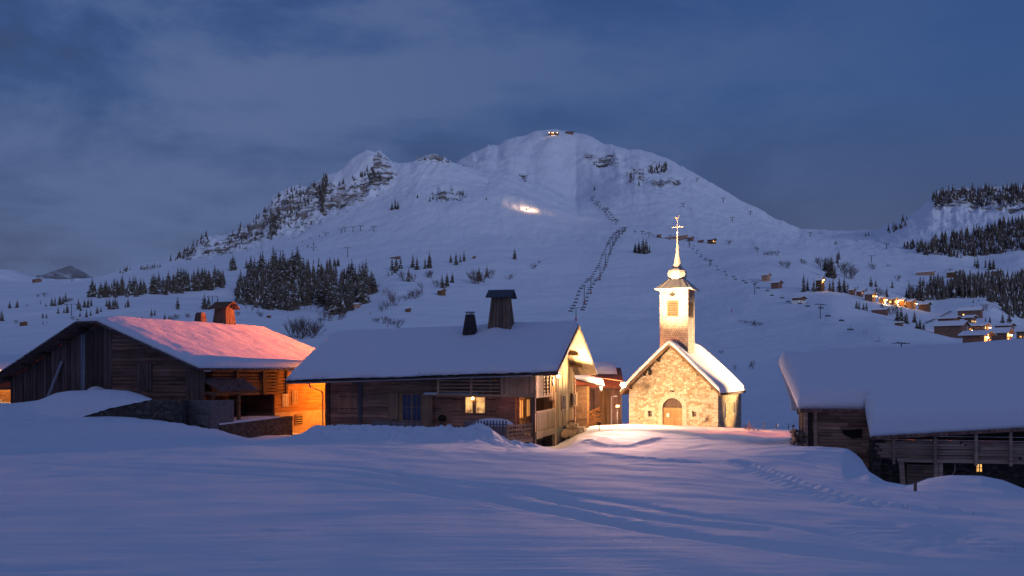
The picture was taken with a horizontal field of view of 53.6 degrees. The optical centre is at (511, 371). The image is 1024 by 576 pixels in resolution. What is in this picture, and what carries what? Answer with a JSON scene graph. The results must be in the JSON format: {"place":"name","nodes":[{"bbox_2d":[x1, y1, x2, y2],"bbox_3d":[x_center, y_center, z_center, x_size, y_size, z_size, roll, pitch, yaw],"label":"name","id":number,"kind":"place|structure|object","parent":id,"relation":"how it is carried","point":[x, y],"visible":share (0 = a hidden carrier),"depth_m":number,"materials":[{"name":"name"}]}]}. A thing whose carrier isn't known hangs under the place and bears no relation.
{"place":"outdoors","nodes":[
{"label":"outdoors","id":0,"kind":"place"},
{"bbox_2d":[36,266,93,278],"bbox_3d":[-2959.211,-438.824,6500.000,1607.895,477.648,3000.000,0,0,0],"label":"mountain","id":1,"kind":"structure","parent":0,"point":[68,272],"depth_m":6360.68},
{"bbox_2d":[0,129,1023,575],"bbox_3d":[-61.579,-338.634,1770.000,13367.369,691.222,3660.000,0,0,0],"label":"snow ground","id":2,"kind":"structure","parent":0,"point":[86,495],"depth_m":46.39,"materials":[{"name":"snow"}]},
{"bbox_2d":[0,355,22,402],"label":"neighbour house","id":3,"kind":"structure","parent":2,"relation":"on","point":[6,361],"depth_m":78.84,"materials":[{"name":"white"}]},
{"bbox_2d":[46,361,62,396],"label":"leaning plank","id":4,"kind":"object","parent":2,"relation":"on","point":[55,378],"visible":0.86,"depth_m":65.86,"materials":[{"name":"wood"}]},
{"bbox_2d":[86,278,97,296],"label":"spruce tree","id":5,"kind":"object","parent":2,"relation":"on","point":[92,292],"visible":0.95,"depth_m":845.19,"materials":[{"name":"green plant"}]},
{"bbox_2d":[101,281,109,297],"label":"spruce tree","id":6,"kind":"object","parent":2,"relation":"on","point":[105,293],"visible":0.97,"depth_m":826.62,"materials":[{"name":"green plant"}]},
{"bbox_2d":[30,389,188,424],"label":"barn ramp","id":7,"kind":"structure","parent":2,"relation":"on","point":[118,403],"depth_m":57.37,"materials":[{"name":"snow"}]},
{"bbox_2d":[150,274,160,294],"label":"spruce tree","id":8,"kind":"object","parent":2,"relation":"on","point":[154,291],"visible":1,"depth_m":847.51,"materials":[{"name":"green plant"}]},
{"bbox_2d":[0,301,324,432],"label":"farm barn","id":9,"kind":"structure","parent":2,"relation":"on","point":[248,369],"depth_m":65.46,"materials":[{"name":"brown wood"}]},
{"bbox_2d":[80,334,84,389],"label":"door leaf","id":10,"kind":"structure","parent":9,"relation":"in","point":[82,336],"depth_m":65.28,"materials":[{"name":"wood"}]},
{"bbox_2d":[86,330,93,389],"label":"door leaf","id":11,"kind":"structure","parent":9,"relation":"in","point":[89,334],"depth_m":65.02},
{"bbox_2d":[94,327,101,386],"bbox_3d":[-26.441,-0.604,64.765,0.629,4.391,0.053,0,0,24],"label":"door leaf","id":12,"kind":"structure","parent":9,"relation":"in","point":[97,330],"depth_m":64.72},
{"bbox_2d":[138,364,151,389],"bbox_3d":[-22.854,0.363,63.073,1.120,1.661,0.083,0,0,24],"label":"hatch door","id":13,"kind":"structure","parent":9,"relation":"in","point":[144,370],"depth_m":63.03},
{"bbox_2d":[282,391,288,406],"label":"lodge window","id":14,"kind":"structure","parent":9,"relation":"in","point":[285,397],"depth_m":68.55,"materials":[{"name":"white wood"}]},
{"bbox_2d":[292,390,297,403],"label":"lodge window","id":15,"kind":"structure","parent":9,"relation":"in","point":[294,392],"depth_m":69.51,"materials":[{"name":"paint"}]},
{"bbox_2d":[294,414,302,424],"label":"cellar window","id":16,"kind":"structure","parent":9,"relation":"in","point":[298,418],"depth_m":69.81,"materials":[{"name":"brown wood"}]},
{"bbox_2d":[159,281,168,294],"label":"spruce tree","id":17,"kind":"object","parent":2,"relation":"on","point":[164,291],"visible":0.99,"depth_m":851.98,"materials":[{"name":"green plant"}]},
{"bbox_2d":[170,279,177,293],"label":"spruce tree","id":18,"kind":"object","parent":2,"relation":"on","point":[173,290],"visible":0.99,"depth_m":870.87,"materials":[{"name":"green plant"}]},
{"bbox_2d":[182,273,191,291],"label":"spruce tree","id":19,"kind":"object","parent":2,"relation":"on","point":[187,286],"visible":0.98,"depth_m":892.69,"materials":[{"name":"green plant"}]},
{"bbox_2d":[195,415,209,427],"bbox_3d":[-17.631,2.976,58.918,0.840,0.860,1.360,0,0,24],"label":"stone trough","id":20,"kind":"object","parent":2,"relation":"on","point":[202,419],"visible":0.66,"depth_m":58.37,"materials":[{"name":"concrete"}]},
{"bbox_2d":[200,295,207,309],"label":"spruce tree","id":21,"kind":"object","parent":2,"relation":"on","point":[203,306],"visible":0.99,"depth_m":680.72,"materials":[{"name":"green plant"}]},
{"bbox_2d":[205,272,214,290],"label":"spruce tree","id":22,"kind":"object","parent":2,"relation":"on","point":[209,286],"visible":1,"depth_m":897.19,"materials":[{"name":"green plant"}]},
{"bbox_2d":[189,400,233,429],"bbox_3d":[-18.032,3.243,59.758,2.426,3.113,2.000,0,0,24],"label":"concrete enclosure","id":23,"kind":"object","parent":2,"relation":"on","point":[219,411],"visible":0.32,"depth_m":58.86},
{"bbox_2d":[213,270,220,286],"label":"spruce tree","id":24,"kind":"object","parent":2,"relation":"on","point":[217,280],"visible":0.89,"depth_m":934.86,"materials":[{"name":"green plant"}]},
{"bbox_2d":[241,276,250,302],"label":"spruce tree","id":25,"kind":"object","parent":2,"relation":"on","point":[246,293],"visible":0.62,"depth_m":776.79,"materials":[{"name":"green plant"}]},
{"bbox_2d":[246,281,254,304],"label":"spruce tree","id":26,"kind":"object","parent":2,"relation":"on","point":[250,300],"visible":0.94,"depth_m":758.41,"materials":[{"name":"green plant"}]},
{"bbox_2d":[246,267,254,288],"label":"spruce tree","id":27,"kind":"object","parent":2,"relation":"on","point":[250,277],"visible":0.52,"depth_m":883.66,"materials":[{"name":"green plant"}]},
{"bbox_2d":[219,416,292,437],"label":"terrace wall","id":28,"kind":"structure","parent":2,"relation":"on","point":[251,426],"depth_m":62.46,"materials":[{"name":"white"}]},
{"bbox_2d":[262,281,274,309],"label":"spruce tree","id":29,"kind":"object","parent":2,"relation":"on","point":[267,299],"visible":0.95,"depth_m":719.69,"materials":[{"name":"green plant"}]},
{"bbox_2d":[266,260,271,282],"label":"spruce tree","id":30,"kind":"object","parent":2,"relation":"on","point":[269,270],"visible":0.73,"depth_m":978.45,"materials":[{"name":"green plant"}]},
{"bbox_2d":[267,280,277,307],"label":"spruce tree","id":31,"kind":"object","parent":2,"relation":"on","point":[273,296],"visible":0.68,"depth_m":744.18,"materials":[{"name":"green plant"}]},
{"bbox_2d":[269,246,275,272],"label":"spruce tree","id":32,"kind":"object","parent":2,"relation":"on","point":[271,260],"visible":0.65,"depth_m":1078.90,"materials":[{"name":"green plant"}]},
{"bbox_2d":[270,251,279,277],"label":"spruce tree","id":33,"kind":"object","parent":2,"relation":"on","point":[275,260],"visible":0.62,"depth_m":1022.06,"materials":[{"name":"green plant"}]},
{"bbox_2d":[273,268,283,294],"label":"spruce tree","id":34,"kind":"object","parent":2,"relation":"on","point":[276,281],"visible":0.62,"depth_m":854.49,"materials":[{"name":"green plant"}]},
{"bbox_2d":[275,282,286,309],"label":"spruce tree","id":35,"kind":"object","parent":2,"relation":"on","point":[282,293],"visible":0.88,"depth_m":736.15,"materials":[{"name":"green plant"}]},
{"bbox_2d":[278,258,288,284],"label":"spruce tree","id":36,"kind":"object","parent":2,"relation":"on","point":[283,272],"visible":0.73,"depth_m":940.54,"materials":[{"name":"green plant"}]},
{"bbox_2d":[283,285,293,310],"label":"spruce tree","id":37,"kind":"object","parent":2,"relation":"on","point":[288,301],"visible":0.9,"depth_m":729.67,"materials":[{"name":"green plant"}]},
{"bbox_2d":[285,249,295,276],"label":"spruce tree","id":38,"kind":"object","parent":2,"relation":"on","point":[292,260],"visible":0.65,"depth_m":1022.72,"materials":[{"name":"green plant"}]},
{"bbox_2d":[286,264,295,287],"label":"spruce tree","id":39,"kind":"object","parent":2,"relation":"on","point":[291,276],"visible":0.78,"depth_m":945.00,"materials":[{"name":"green plant"}]},
{"bbox_2d":[291,283,299,309],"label":"spruce tree","id":40,"kind":"object","parent":2,"relation":"on","point":[295,301],"visible":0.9,"depth_m":743.81,"materials":[{"name":"green plant"}]},
{"bbox_2d":[293,255,300,280],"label":"spruce tree","id":41,"kind":"object","parent":2,"relation":"on","point":[296,271],"visible":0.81,"depth_m":1013.10,"materials":[{"name":"green plant"}]},
{"bbox_2d":[293,245,303,264],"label":"spruce tree","id":42,"kind":"object","parent":2,"relation":"on","point":[297,252],"visible":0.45,"depth_m":1073.98,"materials":[{"name":"green plant"}]},
{"bbox_2d":[288,319,312,337],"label":"bare shrub","id":43,"kind":"object","parent":2,"relation":"on","point":[294,327],"visible":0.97,"depth_m":481.96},
{"bbox_2d":[286,314,320,336],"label":"bare shrub","id":44,"kind":"object","parent":2,"relation":"on","point":[302,323],"visible":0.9,"depth_m":486.01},
{"bbox_2d":[301,280,312,305],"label":"spruce tree","id":45,"kind":"object","parent":2,"relation":"on","point":[307,297],"visible":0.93,"depth_m":774.84,"materials":[{"name":"green plant"}]},
{"bbox_2d":[300,316,324,335],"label":"bare shrub","id":46,"kind":"object","parent":2,"relation":"on","point":[314,326],"visible":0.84,"depth_m":492.54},
{"bbox_2d":[312,273,318,298],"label":"spruce tree","id":47,"kind":"object","parent":2,"relation":"on","point":[315,284],"visible":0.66,"depth_m":812.34,"materials":[{"name":"green plant"}]},
{"bbox_2d":[312,281,322,304],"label":"spruce tree","id":48,"kind":"object","parent":2,"relation":"on","point":[318,297],"visible":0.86,"depth_m":771.06,"materials":[{"name":"green plant"}]},
{"bbox_2d":[318,278,329,306],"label":"spruce tree","id":49,"kind":"object","parent":2,"relation":"on","point":[327,289],"visible":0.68,"depth_m":755.27,"materials":[{"name":"green plant"}]},
{"bbox_2d":[324,282,335,310],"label":"spruce tree","id":50,"kind":"object","parent":2,"relation":"on","point":[330,294],"visible":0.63,"depth_m":717.17,"materials":[{"name":"green plant"}]},
{"bbox_2d":[327,288,340,314],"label":"spruce tree","id":51,"kind":"object","parent":2,"relation":"on","point":[334,307],"visible":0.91,"depth_m":676.67,"materials":[{"name":"green plant"}]},
{"bbox_2d":[343,286,354,310],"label":"spruce tree","id":52,"kind":"object","parent":2,"relation":"on","point":[347,300],"visible":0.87,"depth_m":692.66,"materials":[{"name":"green plant"}]},
{"bbox_2d":[347,269,355,286],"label":"spruce tree","id":53,"kind":"object","parent":2,"relation":"on","point":[353,275],"visible":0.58,"depth_m":854.64,"materials":[{"name":"green plant"}]},
{"bbox_2d":[355,276,367,303],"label":"spruce tree","id":54,"kind":"object","parent":2,"relation":"on","point":[362,297],"visible":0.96,"depth_m":749.64,"materials":[{"name":"green plant"}]},
{"bbox_2d":[367,273,378,294],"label":"spruce tree","id":55,"kind":"object","parent":2,"relation":"on","point":[375,288],"visible":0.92,"depth_m":817.70,"materials":[{"name":"green plant"}]},
{"bbox_2d":[285,289,596,445],"bbox_3d":[-4.230,-0.139,68.254,17.525,10.478,16.572,0,0,14],"label":"wooden farmhouse","id":56,"kind":"object","parent":2,"relation":"on","point":[501,364],"visible":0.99,"depth_m":64.28,"materials":[{"name":"brown"}]},
{"bbox_2d":[372,420,421,426],"bbox_3d":[-7.020,3.549,61.868,3.171,1.127,0.065,0,0,14],"label":"picket fence","id":57,"kind":"object","parent":56,"relation":"on","point":[403,424],"visible":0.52,"depth_m":61.80,"materials":[{"name":"wood"}]},
{"bbox_2d":[402,393,421,420],"bbox_3d":[-6.341,2.284,64.071,1.318,1.760,0.055,0,0,14],"label":"french window","id":58,"kind":"structure","parent":56,"relation":"in","point":[411,402],"depth_m":64.05,"materials":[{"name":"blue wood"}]},
{"bbox_2d":[438,415,445,425],"bbox_3d":[-4.366,3.416,63.357,0.545,1.372,0.526,0,0,14],"label":"barbecue","id":59,"kind":"object","parent":56,"relation":"on","point":[441,418],"visible":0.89,"depth_m":63.20,"materials":[{"name":"black metal"}]},
{"bbox_2d":[465,397,485,413],"bbox_3d":[-2.289,2.108,62.992,1.364,1.085,0.186,0,0,14],"label":"lit window","id":60,"kind":"structure","parent":56,"relation":"in","point":[473,405],"depth_m":63.04,"materials":[{"name":"yellow glass"}]},
{"bbox_2d":[465,420,506,437],"bbox_3d":[-1.524,3.382,59.066,2.549,1.120,0.065,0,0,14],"label":"picket fence","id":61,"kind":"object","parent":56,"relation":"on","point":[493,424],"visible":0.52,"depth_m":58.88,"materials":[{"name":"wood"}]},
{"bbox_2d":[473,418,513,436],"bbox_3d":[-1.137,3.378,59.982,2.550,1.204,1.265,0,0,14],"label":"terrace table","id":62,"kind":"object","parent":56,"relation":"on","point":[497,419],"visible":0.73,"depth_m":59.59,"materials":[{"name":"white"}]},
{"bbox_2d":[506,422,532,442],"bbox_3d":[0.468,3.890,59.889,0.150,1.620,2.841,0,0,32],"label":"slatted railing","id":63,"kind":"object","parent":56,"relation":"on","point":[524,438],"visible":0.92,"depth_m":59.84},
{"bbox_2d":[520,399,522,418],"bbox_3d":[0.566,2.375,63.785,0.070,1.250,1.000,0,0,14],"label":"porch window","id":64,"kind":"structure","parent":56,"relation":"in","point":[521,400],"depth_m":63.75,"materials":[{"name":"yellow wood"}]},
{"bbox_2d":[526,398,529,417],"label":"porch window","id":65,"kind":"structure","parent":56,"relation":"in","point":[527,399],"depth_m":65.52,"materials":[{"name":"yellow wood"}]},
{"bbox_2d":[561,395,565,409],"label":"window frame","id":66,"kind":"structure","parent":56,"relation":"in","point":[563,397],"depth_m":69.24,"materials":[{"name":"brown wood"}]},
{"bbox_2d":[436,288,446,295],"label":"hut","id":67,"kind":"object","parent":2,"relation":"on","point":[441,292],"visible":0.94,"depth_m":809.38,"materials":[{"name":"brown"}]},
{"bbox_2d":[466,268,485,283],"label":"bare shrub","id":68,"kind":"object","parent":2,"relation":"on","point":[475,275],"visible":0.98,"depth_m":930.30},
{"bbox_2d":[95,157,1023,318],"bbox_3d":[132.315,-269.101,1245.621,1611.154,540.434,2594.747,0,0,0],"label":"distant spruce forest","id":69,"kind":"object","parent":2,"relation":"on","point":[976,285],"visible":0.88,"depth_m":1390.13,"materials":[{"name":"plant"}]},
{"bbox_2d":[561,422,586,438],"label":"boulder heap","id":70,"kind":"object","parent":2,"relation":"on","point":[572,429],"visible":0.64,"depth_m":69.40,"materials":[{"name":"stone"}]},
{"bbox_2d":[574,375,603,427],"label":"woodshed","id":71,"kind":"object","parent":2,"relation":"on","point":[582,413],"visible":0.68,"depth_m":76.86,"materials":[{"name":"brown"}]},
{"bbox_2d":[589,407,602,425],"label":"brushwood stack","id":72,"kind":"object","parent":2,"relation":"on","point":[593,416],"visible":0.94,"depth_m":82.51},
{"bbox_2d":[576,361,622,425],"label":"hay shed","id":73,"kind":"structure","parent":2,"relation":"on","point":[599,397],"depth_m":82.94,"materials":[{"name":"brown"}]},
{"bbox_2d":[599,389,608,424],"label":"plank door","id":74,"kind":"structure","parent":73,"relation":"in","point":[604,393],"depth_m":82.88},
{"bbox_2d":[662,234,688,239],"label":"chalet","id":75,"kind":"object","parent":2,"relation":"on","point":[681,237],"visible":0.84,"depth_m":1401.42,"materials":[{"name":"brown"}]},
{"bbox_2d":[620,216,745,427],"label":"stone chapel","id":76,"kind":"structure","parent":2,"relation":"on","point":[680,377],"depth_m":79.66,"materials":[{"name":"stone"}]},
{"bbox_2d":[663,408,681,425],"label":"door","id":77,"kind":"structure","parent":76,"relation":"in","point":[671,416],"depth_m":79.53,"materials":[{"name":"brown wood"}]},
{"bbox_2d":[760,273,771,280],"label":"hut","id":78,"kind":"object","parent":2,"relation":"on","point":[765,276],"visible":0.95,"depth_m":847.67,"materials":[{"name":"brown"}]},
{"bbox_2d":[770,280,783,288],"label":"hut","id":79,"kind":"object","parent":2,"relation":"on","point":[776,284],"visible":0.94,"depth_m":786.67,"materials":[{"name":"brown"}]},
{"bbox_2d":[789,296,807,303],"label":"chalet","id":80,"kind":"object","parent":2,"relation":"on","point":[797,299],"visible":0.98,"depth_m":660.39,"materials":[{"name":"white wood"}]},
{"bbox_2d":[790,429,807,445],"bbox_3d":[14.363,3.305,50.887,0.679,0.784,1.292,0,0,0],"label":"firewood pile","id":81,"kind":"object","parent":2,"relation":"on","point":[797,438],"visible":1,"depth_m":50.59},
{"bbox_2d":[814,275,825,291],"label":"chalet","id":82,"kind":"object","parent":2,"relation":"on","point":[820,279],"visible":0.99,"depth_m":752.36,"materials":[{"name":"brown"}]},
{"bbox_2d":[824,261,830,277],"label":"spruce tree","id":83,"kind":"object","parent":2,"relation":"on","point":[827,270],"visible":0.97,"depth_m":905.11,"materials":[{"name":"green plant"}]},
{"bbox_2d":[828,258,836,278],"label":"spruce tree","id":84,"kind":"object","parent":2,"relation":"on","point":[832,275],"visible":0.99,"depth_m":902.42,"materials":[{"name":"green plant"}]},
{"bbox_2d":[843,265,855,278],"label":"bare shrub","id":85,"kind":"object","parent":2,"relation":"on","point":[850,273],"visible":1,"depth_m":960.86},
{"bbox_2d":[863,291,876,301],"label":"chalet","id":86,"kind":"object","parent":2,"relation":"on","point":[870,296],"visible":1,"depth_m":729.08,"materials":[{"name":"brown"}]},
{"bbox_2d":[871,307,888,315],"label":"chalet","id":87,"kind":"object","parent":2,"relation":"on","point":[882,311],"visible":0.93,"depth_m":634.71,"materials":[{"name":"brown"}]},
{"bbox_2d":[878,296,886,303],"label":"chalet","id":88,"kind":"object","parent":2,"relation":"on","point":[882,299],"visible":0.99,"depth_m":728.94,"materials":[{"name":"brown"}]},
{"bbox_2d":[887,297,898,304],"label":"chalet","id":89,"kind":"object","parent":2,"relation":"on","point":[891,300],"visible":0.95,"depth_m":739.29,"materials":[{"name":"brown"}]},
{"bbox_2d":[778,338,1023,487],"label":"log barn","id":90,"kind":"structure","parent":2,"relation":"on","point":[860,402],"depth_m":49.12,"materials":[{"name":"brown"}]},
{"bbox_2d":[874,441,1023,459],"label":"balcony railing","id":91,"kind":"object","parent":90,"relation":"on","point":[957,450],"visible":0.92,"depth_m":46.94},
{"bbox_2d":[976,463,982,471],"bbox_3d":[22.054,4.561,47.831,0.281,0.422,0.060,0,0,13],"label":"lit window","id":92,"kind":"structure","parent":90,"relation":"in","point":[979,468],"depth_m":47.81,"materials":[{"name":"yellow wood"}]},
{"bbox_2d":[898,298,906,306],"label":"chalet","id":93,"kind":"object","parent":2,"relation":"on","point":[902,301],"visible":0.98,"depth_m":742.02,"materials":[{"name":"brown"}]},
{"bbox_2d":[905,299,917,308],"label":"chalet","id":94,"kind":"object","parent":2,"relation":"on","point":[910,303],"visible":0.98,"depth_m":740.10,"materials":[{"name":"brown"}]},
{"bbox_2d":[916,278,924,301],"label":"spruce tree","id":95,"kind":"object","parent":2,"relation":"on","point":[921,292],"visible":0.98,"depth_m":845.68,"materials":[{"name":"green plant"}]},
{"bbox_2d":[916,301,932,311],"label":"chalet","id":96,"kind":"object","parent":2,"relation":"on","point":[925,306],"visible":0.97,"depth_m":746.86,"materials":[{"name":"brown"}]},
{"bbox_2d":[916,270,934,275],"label":"chalet","id":97,"kind":"object","parent":2,"relation":"on","point":[931,272],"visible":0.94,"depth_m":1116.98,"materials":[{"name":"brown"}]},
{"bbox_2d":[934,316,962,320],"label":"chalet","id":98,"kind":"object","parent":2,"relation":"on","point":[948,318],"visible":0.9,"depth_m":619.18,"materials":[{"name":"white"}]},
{"bbox_2d":[931,320,970,337],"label":"chalet","id":99,"kind":"object","parent":2,"relation":"on","point":[953,329],"visible":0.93,"depth_m":495.98,"materials":[{"name":"brown"}]},
{"bbox_2d":[945,270,957,277],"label":"chalet","id":100,"kind":"object","parent":2,"relation":"on","point":[950,274],"visible":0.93,"depth_m":1069.14,"materials":[{"name":"brown"}]},
{"bbox_2d":[957,307,983,317],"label":"chalet","id":101,"kind":"object","parent":2,"relation":"on","point":[963,311],"visible":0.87,"depth_m":679.25,"materials":[{"name":"brown"}]},
{"bbox_2d":[962,315,978,322],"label":"chalet","id":102,"kind":"object","parent":2,"relation":"on","point":[970,318],"visible":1,"depth_m":619.60,"materials":[{"name":"white"}]},
{"bbox_2d":[958,330,996,342],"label":"chalet","id":103,"kind":"object","parent":2,"relation":"on","point":[977,336],"visible":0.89,"depth_m":358.37,"materials":[{"name":"white"}]},
{"bbox_2d":[968,322,991,330],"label":"chalet","id":104,"kind":"object","parent":2,"relation":"on","point":[979,326],"visible":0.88,"depth_m":538.04,"materials":[{"name":"brown"}]},
{"bbox_2d":[986,283,994,302],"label":"spruce tree","id":105,"kind":"object","parent":2,"relation":"on","point":[990,298],"visible":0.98,"depth_m":845.46,"materials":[{"name":"green plant"}]},
{"bbox_2d":[989,268,999,290],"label":"spruce tree","id":106,"kind":"object","parent":2,"relation":"on","point":[992,278],"visible":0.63,"depth_m":953.52,"materials":[{"name":"green plant"}]},
{"bbox_2d":[990,327,1014,340],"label":"chalet","id":107,"kind":"object","parent":2,"relation":"on","point":[1004,333],"visible":0.65,"depth_m":406.17,"materials":[{"name":"brown"}]},
{"bbox_2d":[992,323,1016,329],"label":"chalet","id":108,"kind":"object","parent":2,"relation":"on","point":[998,325],"visible":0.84,"depth_m":579.27,"materials":[{"name":"white"}]},
{"bbox_2d":[1014,326,1023,338],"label":"chalet","id":109,"kind":"object","parent":2,"relation":"on","point":[1019,330],"visible":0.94,"depth_m":455.50,"materials":[{"name":"brown"}]},
{"bbox_2d":[0,0,1023,277],"label":"sky","id":110,"kind":"structure","parent":0,"point":[131,131],"materials":[{"name":"blue"}]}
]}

